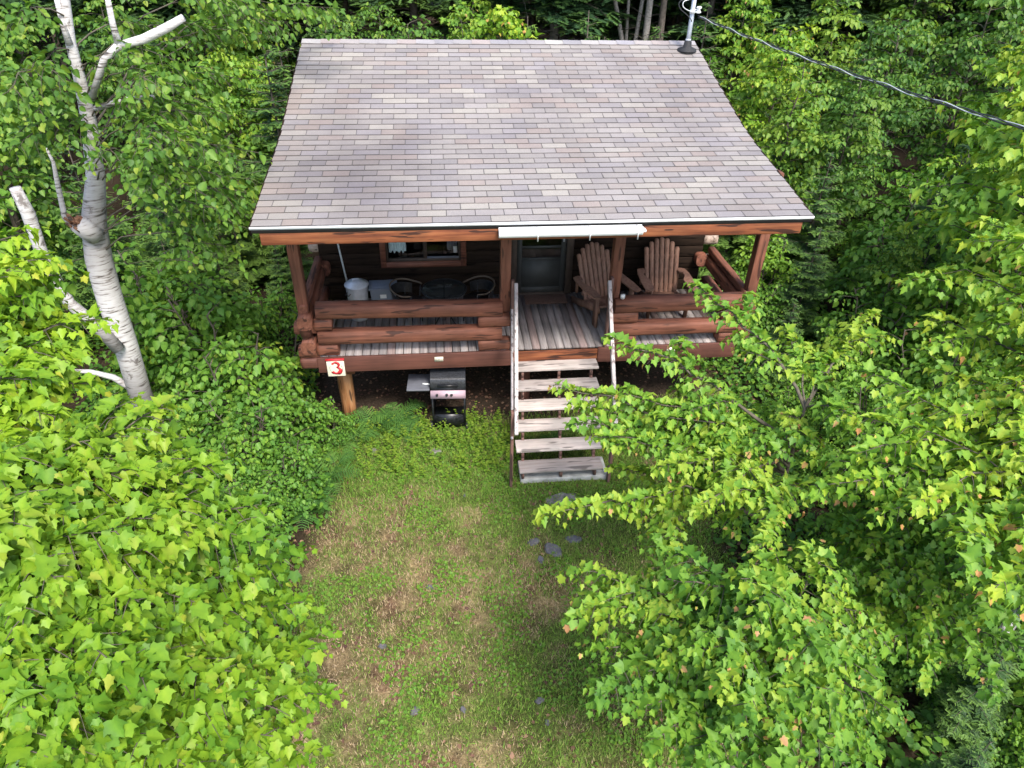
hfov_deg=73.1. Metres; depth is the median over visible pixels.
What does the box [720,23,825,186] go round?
broadleaf tree
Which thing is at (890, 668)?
shrub
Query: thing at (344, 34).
broadleaf tree
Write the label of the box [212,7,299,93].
broadleaf tree
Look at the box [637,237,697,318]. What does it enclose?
adirondack chair
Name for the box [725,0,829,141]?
broadleaf tree
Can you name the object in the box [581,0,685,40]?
spruce tree
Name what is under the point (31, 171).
broadleaf tree
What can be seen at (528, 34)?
shrub
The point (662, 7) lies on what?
spruce tree
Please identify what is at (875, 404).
shrub
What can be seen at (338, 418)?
shrub
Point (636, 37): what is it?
bare tree
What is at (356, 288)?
garbage can
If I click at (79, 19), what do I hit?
broadleaf tree
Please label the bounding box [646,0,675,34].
spruce tree
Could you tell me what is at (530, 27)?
spruce tree
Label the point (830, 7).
broadleaf tree
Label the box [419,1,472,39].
spruce tree
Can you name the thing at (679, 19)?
spruce tree
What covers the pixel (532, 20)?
spruce tree
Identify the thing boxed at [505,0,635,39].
tree
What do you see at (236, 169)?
spruce tree
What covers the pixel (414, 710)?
stone
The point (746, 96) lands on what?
spruce tree
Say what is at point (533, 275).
door
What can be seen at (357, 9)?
spruce tree
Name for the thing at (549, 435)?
fern
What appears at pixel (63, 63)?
spruce tree
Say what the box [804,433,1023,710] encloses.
maple tree
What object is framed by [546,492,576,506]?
stone
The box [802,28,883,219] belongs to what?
spruce tree
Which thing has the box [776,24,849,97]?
spruce tree
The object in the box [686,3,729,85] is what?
spruce tree
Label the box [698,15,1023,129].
power line
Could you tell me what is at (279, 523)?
shrub
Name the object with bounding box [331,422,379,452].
fern
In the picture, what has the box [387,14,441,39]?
broadleaf tree
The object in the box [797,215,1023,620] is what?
maple tree
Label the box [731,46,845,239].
broadleaf tree
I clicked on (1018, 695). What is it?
shrub
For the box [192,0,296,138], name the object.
broadleaf tree
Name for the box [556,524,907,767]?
maple tree
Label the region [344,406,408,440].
fern
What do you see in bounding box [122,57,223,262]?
tree
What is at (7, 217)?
spruce tree
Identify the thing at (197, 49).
broadleaf tree
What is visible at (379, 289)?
storage tote
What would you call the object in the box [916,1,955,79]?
spruce tree
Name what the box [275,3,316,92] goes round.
broadleaf tree
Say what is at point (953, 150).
spruce tree
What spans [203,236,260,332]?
spruce tree
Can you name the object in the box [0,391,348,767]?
maple tree
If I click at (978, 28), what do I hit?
tree
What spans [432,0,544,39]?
spruce tree
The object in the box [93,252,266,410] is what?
shrub
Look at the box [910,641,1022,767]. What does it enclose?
spruce tree
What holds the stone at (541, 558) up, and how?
on the ground at (658, 385)
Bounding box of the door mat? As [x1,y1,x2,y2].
[524,294,566,303]
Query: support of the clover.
on the ground at (658, 385)
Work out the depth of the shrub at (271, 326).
12.58 m
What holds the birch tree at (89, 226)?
on the ground at (658, 385)
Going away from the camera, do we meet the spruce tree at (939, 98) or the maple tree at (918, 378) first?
the maple tree at (918, 378)
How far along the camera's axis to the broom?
11.02 m
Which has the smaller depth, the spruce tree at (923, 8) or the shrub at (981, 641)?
the shrub at (981, 641)
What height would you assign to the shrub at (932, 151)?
3.059 m
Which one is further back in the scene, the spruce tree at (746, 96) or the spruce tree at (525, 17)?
the spruce tree at (525, 17)
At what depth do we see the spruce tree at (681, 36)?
20.65 m
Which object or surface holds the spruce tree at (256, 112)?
on the ground at (658, 385)
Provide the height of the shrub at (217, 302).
2.513 m
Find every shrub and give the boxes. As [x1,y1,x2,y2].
[83,226,261,392]
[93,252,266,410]
[132,263,284,409]
[140,389,225,476]
[162,326,305,453]
[187,476,226,500]
[191,380,311,487]
[199,416,282,497]
[211,305,320,415]
[217,398,281,450]
[219,482,293,559]
[220,453,290,529]
[225,371,332,486]
[238,277,302,351]
[251,434,330,519]
[286,394,318,441]
[303,396,358,452]
[514,28,545,39]
[718,271,790,344]
[731,234,803,312]
[750,457,784,495]
[759,367,826,436]
[785,439,847,496]
[795,320,886,403]
[803,498,868,550]
[805,546,869,627]
[808,265,922,381]
[815,369,922,468]
[819,211,973,331]
[842,165,964,266]
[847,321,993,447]
[853,605,920,679]
[853,666,907,748]
[876,140,999,262]
[884,263,1004,405]
[884,628,994,714]
[895,580,1002,690]
[934,553,1023,660]
[951,359,1017,440]
[982,708,1023,767]
[984,647,1023,762]
[993,286,1023,371]
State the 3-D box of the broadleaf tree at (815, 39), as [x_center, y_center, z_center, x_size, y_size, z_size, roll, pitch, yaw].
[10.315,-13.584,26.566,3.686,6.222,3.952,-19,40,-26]
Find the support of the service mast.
on the log cabin
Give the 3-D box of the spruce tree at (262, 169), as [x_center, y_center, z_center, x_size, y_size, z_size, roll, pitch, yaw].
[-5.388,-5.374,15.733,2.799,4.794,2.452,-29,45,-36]
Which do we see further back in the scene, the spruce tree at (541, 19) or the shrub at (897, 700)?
the spruce tree at (541, 19)
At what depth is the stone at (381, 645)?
7.90 m
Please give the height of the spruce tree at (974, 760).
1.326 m
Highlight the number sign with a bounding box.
[325,358,345,375]
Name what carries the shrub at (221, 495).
on the ground at (658, 385)
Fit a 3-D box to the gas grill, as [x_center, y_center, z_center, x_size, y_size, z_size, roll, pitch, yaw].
[-1.174,0.202,10.984,0.940,1.054,0.593,-1,35,-3]
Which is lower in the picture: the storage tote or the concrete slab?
the concrete slab
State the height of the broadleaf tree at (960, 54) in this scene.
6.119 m
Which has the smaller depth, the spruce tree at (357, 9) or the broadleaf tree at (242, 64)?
the broadleaf tree at (242, 64)
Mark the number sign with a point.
(335, 366)
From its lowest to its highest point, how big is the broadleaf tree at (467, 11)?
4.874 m
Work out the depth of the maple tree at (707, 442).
6.58 m
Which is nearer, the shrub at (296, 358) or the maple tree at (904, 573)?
the maple tree at (904, 573)
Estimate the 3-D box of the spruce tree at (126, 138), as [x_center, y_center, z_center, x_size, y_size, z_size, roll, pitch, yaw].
[-9.400,-6.954,17.931,2.739,4.692,2.400,8,36,10]
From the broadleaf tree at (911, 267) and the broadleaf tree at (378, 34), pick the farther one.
the broadleaf tree at (378, 34)
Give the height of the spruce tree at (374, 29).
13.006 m
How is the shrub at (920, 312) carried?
on the ground at (658, 385)
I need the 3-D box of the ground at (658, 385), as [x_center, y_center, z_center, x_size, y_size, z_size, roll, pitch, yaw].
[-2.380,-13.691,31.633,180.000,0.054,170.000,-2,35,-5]
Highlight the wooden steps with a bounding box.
[509,276,618,487]
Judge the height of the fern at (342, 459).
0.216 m
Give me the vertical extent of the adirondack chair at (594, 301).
1.041 m
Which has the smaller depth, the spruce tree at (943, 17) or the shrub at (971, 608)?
the shrub at (971, 608)
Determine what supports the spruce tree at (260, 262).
on the ground at (658, 385)
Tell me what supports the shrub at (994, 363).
on the ground at (658, 385)
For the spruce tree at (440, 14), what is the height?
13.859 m
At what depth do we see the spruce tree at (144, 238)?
13.02 m
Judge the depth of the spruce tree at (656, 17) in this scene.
33.75 m
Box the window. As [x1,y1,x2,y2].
[379,241,466,267]
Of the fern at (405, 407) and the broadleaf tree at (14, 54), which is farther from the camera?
the broadleaf tree at (14, 54)
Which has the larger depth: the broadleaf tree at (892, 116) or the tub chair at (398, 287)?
the broadleaf tree at (892, 116)
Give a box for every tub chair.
[389,278,422,325]
[462,275,494,323]
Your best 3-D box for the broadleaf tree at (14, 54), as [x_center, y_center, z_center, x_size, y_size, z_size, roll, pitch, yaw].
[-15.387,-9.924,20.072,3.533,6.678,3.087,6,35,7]
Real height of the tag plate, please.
0.080 m
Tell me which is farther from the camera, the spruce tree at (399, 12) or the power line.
the spruce tree at (399, 12)
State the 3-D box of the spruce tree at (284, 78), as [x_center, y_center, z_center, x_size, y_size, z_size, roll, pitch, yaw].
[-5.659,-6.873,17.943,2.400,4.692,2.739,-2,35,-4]
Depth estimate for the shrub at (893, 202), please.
14.52 m
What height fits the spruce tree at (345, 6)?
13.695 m
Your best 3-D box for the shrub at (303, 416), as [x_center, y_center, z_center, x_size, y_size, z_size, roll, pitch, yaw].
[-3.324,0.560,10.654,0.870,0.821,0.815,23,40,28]
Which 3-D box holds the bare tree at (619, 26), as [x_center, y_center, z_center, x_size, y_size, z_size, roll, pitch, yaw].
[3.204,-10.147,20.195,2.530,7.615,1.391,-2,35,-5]
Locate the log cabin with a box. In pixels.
[248,39,814,418]
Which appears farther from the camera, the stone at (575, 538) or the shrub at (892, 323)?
the shrub at (892, 323)
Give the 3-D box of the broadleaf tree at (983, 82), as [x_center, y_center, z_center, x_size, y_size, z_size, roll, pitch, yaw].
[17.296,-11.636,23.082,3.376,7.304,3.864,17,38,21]
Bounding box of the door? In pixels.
[511,238,574,294]
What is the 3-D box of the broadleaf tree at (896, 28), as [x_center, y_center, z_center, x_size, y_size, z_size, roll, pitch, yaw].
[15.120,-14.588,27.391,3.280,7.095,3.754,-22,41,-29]
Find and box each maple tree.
[0,224,118,486]
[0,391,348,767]
[531,279,895,580]
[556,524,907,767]
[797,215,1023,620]
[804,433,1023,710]
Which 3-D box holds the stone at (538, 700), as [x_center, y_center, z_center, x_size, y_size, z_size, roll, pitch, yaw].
[0.299,3.407,7.420,0.123,0.063,0.076,-10,37,-15]
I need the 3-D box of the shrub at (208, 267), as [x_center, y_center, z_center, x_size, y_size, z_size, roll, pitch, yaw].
[-5.713,-1.201,11.572,2.717,2.565,2.546,-5,36,-9]
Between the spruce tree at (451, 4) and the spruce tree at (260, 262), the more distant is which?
the spruce tree at (451, 4)
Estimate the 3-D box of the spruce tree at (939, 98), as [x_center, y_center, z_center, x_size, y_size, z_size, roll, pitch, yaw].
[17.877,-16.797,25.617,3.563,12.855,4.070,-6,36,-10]
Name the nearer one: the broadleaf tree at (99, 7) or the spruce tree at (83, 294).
the spruce tree at (83, 294)
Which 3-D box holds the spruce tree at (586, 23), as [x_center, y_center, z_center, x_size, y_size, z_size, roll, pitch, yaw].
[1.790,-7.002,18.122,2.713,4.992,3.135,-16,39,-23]
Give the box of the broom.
[337,244,347,280]
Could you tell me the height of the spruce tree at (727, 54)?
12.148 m
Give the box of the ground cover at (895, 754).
[1,198,1022,767]
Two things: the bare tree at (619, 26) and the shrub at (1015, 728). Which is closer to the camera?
the shrub at (1015, 728)
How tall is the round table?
0.724 m
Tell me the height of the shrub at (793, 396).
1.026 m
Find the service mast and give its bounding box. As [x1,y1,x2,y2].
[677,0,701,51]
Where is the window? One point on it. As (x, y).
(460, 260)
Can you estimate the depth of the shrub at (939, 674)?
7.24 m
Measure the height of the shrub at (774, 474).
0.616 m
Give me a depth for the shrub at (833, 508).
9.12 m
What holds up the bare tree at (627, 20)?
on the ground at (658, 385)
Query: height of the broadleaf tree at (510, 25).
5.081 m
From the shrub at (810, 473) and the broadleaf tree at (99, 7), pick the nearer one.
the shrub at (810, 473)
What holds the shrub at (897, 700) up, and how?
on the ground at (658, 385)
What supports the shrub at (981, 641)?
on the ground at (658, 385)
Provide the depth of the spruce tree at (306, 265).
15.10 m
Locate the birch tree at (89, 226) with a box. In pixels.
[0,0,352,445]
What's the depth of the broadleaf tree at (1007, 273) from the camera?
10.94 m
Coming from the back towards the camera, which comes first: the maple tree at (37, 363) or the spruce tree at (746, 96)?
the spruce tree at (746, 96)
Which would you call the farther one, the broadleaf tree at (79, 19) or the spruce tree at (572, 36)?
the spruce tree at (572, 36)
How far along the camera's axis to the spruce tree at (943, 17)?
37.84 m
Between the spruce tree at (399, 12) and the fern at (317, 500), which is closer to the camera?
the fern at (317, 500)
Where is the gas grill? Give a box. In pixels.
[406,367,467,428]
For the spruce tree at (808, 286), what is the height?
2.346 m
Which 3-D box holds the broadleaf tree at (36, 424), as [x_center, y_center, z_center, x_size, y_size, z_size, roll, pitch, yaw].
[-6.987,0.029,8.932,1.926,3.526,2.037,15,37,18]
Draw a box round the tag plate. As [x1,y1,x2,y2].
[434,357,442,361]
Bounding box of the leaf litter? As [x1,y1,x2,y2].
[167,310,1020,767]
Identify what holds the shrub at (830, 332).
on the ground at (658, 385)
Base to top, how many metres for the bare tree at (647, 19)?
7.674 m
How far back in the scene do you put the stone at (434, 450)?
10.68 m
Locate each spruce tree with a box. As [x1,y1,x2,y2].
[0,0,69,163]
[2,204,25,235]
[30,1,78,97]
[52,145,154,337]
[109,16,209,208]
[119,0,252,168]
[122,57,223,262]
[132,143,240,297]
[150,235,203,348]
[201,150,286,288]
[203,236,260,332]
[223,133,271,256]
[236,32,307,245]
[243,56,282,181]
[254,18,295,186]
[264,244,312,280]
[264,245,297,321]
[289,3,353,32]
[294,0,356,28]
[337,3,364,38]
[338,0,378,38]
[349,0,434,37]
[350,0,472,39]
[351,4,392,38]
[383,0,431,35]
[401,0,481,36]
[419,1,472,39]
[424,2,458,37]
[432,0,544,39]
[493,1,549,29]
[511,2,580,39]
[519,0,547,37]
[520,16,537,39]
[537,0,595,39]
[558,0,635,38]
[568,11,601,39]
[570,1,614,40]
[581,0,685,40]
[607,0,669,40]
[632,5,698,40]
[639,0,725,89]
[644,25,660,40]
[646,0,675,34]
[651,19,673,40]
[652,0,772,89]
[675,2,713,33]
[683,3,755,90]
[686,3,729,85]
[697,234,754,286]
[731,31,783,143]
[738,89,817,265]
[746,298,804,386]
[750,0,882,128]
[759,152,845,303]
[764,227,829,343]
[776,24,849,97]
[799,0,910,120]
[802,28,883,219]
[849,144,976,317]
[868,0,977,126]
[874,0,970,163]
[908,736,999,767]
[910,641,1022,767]
[912,13,945,60]
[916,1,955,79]
[921,1,1023,172]
[925,0,972,106]
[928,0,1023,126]
[936,11,991,47]
[937,60,1023,200]
[983,607,1023,706]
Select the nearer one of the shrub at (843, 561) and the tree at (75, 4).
the shrub at (843, 561)
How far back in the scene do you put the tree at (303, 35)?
19.28 m
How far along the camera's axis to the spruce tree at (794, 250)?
14.04 m
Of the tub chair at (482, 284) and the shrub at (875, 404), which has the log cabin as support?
the tub chair at (482, 284)
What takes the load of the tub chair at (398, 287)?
on the log cabin
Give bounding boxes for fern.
[291,484,336,530]
[298,458,361,498]
[312,447,357,475]
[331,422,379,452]
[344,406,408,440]
[369,398,426,429]
[384,419,423,440]
[540,430,564,438]
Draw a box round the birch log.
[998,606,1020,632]
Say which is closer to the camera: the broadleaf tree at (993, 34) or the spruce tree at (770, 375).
the spruce tree at (770, 375)
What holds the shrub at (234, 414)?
on the ground at (658, 385)
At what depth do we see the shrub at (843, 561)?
8.27 m
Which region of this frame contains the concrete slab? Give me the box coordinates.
[518,457,606,483]
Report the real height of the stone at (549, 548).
0.079 m
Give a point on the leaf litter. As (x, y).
(497, 546)
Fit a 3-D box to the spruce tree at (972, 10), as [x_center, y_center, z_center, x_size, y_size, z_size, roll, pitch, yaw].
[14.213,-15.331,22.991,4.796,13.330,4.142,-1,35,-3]
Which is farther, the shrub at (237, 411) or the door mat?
the door mat
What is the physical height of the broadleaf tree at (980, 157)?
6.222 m
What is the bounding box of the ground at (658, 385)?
[0,1,1020,767]
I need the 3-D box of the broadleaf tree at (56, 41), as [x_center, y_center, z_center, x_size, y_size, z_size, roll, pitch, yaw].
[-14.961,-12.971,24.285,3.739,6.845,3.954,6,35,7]
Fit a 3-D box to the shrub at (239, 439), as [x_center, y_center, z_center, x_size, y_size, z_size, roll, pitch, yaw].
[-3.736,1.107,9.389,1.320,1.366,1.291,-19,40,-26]
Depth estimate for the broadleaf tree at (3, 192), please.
10.41 m
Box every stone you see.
[377,644,386,648]
[410,706,419,716]
[429,448,441,453]
[527,538,539,545]
[535,697,543,703]
[537,556,543,563]
[544,542,561,556]
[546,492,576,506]
[565,535,581,542]
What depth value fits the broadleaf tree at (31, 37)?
16.98 m
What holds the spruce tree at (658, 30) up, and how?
on the ground at (658, 385)
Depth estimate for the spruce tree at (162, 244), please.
12.19 m
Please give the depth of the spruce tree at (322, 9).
32.73 m
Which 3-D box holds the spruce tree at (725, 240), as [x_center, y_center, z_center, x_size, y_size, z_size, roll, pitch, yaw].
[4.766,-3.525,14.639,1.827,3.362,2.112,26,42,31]
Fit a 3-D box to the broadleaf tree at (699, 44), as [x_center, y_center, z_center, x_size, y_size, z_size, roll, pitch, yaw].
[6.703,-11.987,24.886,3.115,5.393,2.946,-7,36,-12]
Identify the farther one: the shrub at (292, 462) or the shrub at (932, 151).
the shrub at (932, 151)
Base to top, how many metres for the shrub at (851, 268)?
2.462 m
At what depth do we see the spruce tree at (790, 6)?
20.32 m
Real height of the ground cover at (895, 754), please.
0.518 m
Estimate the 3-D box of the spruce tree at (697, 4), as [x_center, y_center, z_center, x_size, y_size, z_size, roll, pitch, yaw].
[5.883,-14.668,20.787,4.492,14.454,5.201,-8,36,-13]
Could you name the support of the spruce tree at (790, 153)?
on the ground at (658, 385)
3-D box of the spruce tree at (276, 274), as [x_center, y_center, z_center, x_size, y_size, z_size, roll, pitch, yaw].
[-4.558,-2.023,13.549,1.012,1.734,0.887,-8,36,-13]
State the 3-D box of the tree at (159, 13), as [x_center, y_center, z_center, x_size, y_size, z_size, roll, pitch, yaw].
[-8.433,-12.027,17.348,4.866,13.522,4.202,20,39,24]
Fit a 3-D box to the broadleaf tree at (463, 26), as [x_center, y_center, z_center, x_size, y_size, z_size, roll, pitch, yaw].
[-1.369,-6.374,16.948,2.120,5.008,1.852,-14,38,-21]
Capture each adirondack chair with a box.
[571,242,640,327]
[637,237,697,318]
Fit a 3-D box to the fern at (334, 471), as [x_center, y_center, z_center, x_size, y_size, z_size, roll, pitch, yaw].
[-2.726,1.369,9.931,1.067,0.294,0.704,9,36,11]
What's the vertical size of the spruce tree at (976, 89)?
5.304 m
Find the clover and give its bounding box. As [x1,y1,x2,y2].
[279,403,820,767]
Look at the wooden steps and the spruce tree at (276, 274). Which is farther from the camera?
the spruce tree at (276, 274)
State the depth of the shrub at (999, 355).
11.57 m
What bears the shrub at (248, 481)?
on the ground at (658, 385)
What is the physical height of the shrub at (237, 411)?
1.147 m
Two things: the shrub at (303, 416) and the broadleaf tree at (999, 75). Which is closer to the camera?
the shrub at (303, 416)
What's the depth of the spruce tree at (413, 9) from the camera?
20.74 m
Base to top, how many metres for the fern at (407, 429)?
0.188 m
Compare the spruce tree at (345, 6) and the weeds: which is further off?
the spruce tree at (345, 6)
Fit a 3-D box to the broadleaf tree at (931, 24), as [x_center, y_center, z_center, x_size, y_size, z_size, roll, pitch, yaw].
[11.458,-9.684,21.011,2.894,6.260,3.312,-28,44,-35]
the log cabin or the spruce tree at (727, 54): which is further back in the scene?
the spruce tree at (727, 54)
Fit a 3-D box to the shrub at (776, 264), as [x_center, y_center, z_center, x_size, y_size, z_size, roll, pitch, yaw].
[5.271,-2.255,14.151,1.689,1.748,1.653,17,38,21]
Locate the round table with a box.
[421,278,466,324]
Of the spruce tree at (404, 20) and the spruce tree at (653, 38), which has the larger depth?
the spruce tree at (404, 20)
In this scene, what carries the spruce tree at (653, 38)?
on the ground at (658, 385)
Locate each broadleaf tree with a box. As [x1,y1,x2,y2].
[0,5,58,113]
[0,6,74,194]
[0,33,84,232]
[0,56,82,255]
[0,189,76,322]
[14,321,56,432]
[34,0,112,78]
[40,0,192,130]
[73,0,195,218]
[85,2,196,98]
[90,0,207,148]
[180,12,246,107]
[181,14,281,190]
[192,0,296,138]
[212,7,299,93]
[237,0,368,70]
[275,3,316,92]
[314,5,361,38]
[349,2,402,38]
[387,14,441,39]
[434,0,510,39]
[446,8,479,39]
[470,5,537,39]
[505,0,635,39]
[670,0,744,90]
[694,0,793,122]
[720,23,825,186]
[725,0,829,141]
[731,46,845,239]
[736,0,819,76]
[770,0,866,132]
[793,57,893,248]
[806,14,940,229]
[829,0,954,155]
[833,0,957,126]
[841,1,942,75]
[849,223,928,332]
[872,101,1023,394]
[886,0,1023,174]
[909,30,1023,262]
[913,68,1023,300]
[936,212,1023,362]
[939,0,1023,109]
[961,39,1021,96]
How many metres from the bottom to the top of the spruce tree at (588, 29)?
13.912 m
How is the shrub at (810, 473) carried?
on the ground at (658, 385)
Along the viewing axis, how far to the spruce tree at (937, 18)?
34.06 m
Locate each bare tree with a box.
[611,0,639,39]
[620,0,641,39]
[621,0,653,40]
[630,0,650,39]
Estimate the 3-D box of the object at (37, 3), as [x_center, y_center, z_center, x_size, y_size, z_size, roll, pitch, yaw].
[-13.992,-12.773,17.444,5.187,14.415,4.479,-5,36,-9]
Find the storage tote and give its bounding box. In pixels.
[368,280,396,299]
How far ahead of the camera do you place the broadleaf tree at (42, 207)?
12.92 m
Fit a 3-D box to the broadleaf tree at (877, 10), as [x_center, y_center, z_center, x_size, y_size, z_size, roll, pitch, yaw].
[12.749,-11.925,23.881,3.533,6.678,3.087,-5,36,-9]
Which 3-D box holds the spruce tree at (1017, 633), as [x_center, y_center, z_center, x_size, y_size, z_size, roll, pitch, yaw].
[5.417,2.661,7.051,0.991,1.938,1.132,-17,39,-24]
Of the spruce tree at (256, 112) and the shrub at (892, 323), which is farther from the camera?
the spruce tree at (256, 112)
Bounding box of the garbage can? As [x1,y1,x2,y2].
[344,278,368,321]
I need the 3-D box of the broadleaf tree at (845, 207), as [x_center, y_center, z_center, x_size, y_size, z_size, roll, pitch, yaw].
[7.315,-4.813,15.386,2.122,4.591,2.429,5,35,5]
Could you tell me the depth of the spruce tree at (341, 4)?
27.64 m
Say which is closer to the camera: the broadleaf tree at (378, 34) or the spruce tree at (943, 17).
the broadleaf tree at (378, 34)
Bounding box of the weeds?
[355,401,520,479]
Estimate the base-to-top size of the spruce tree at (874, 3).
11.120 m
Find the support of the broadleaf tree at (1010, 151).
on the ground at (658, 385)
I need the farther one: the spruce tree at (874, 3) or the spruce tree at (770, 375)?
the spruce tree at (874, 3)
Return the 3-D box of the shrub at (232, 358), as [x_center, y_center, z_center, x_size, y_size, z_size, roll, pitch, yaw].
[-4.060,0.170,10.049,2.058,2.130,2.014,-9,36,-15]
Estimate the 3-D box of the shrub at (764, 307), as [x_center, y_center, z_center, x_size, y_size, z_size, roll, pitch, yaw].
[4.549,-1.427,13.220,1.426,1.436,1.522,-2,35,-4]
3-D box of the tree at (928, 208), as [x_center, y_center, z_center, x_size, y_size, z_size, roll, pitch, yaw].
[8.123,-2.855,13.547,2.144,3.672,1.878,-17,39,-24]
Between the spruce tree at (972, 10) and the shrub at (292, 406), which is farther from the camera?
the spruce tree at (972, 10)
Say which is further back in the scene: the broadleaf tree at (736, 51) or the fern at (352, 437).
the broadleaf tree at (736, 51)
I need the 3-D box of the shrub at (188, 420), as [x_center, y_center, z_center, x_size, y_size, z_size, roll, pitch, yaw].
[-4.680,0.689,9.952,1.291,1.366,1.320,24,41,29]
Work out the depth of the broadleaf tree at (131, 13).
18.52 m

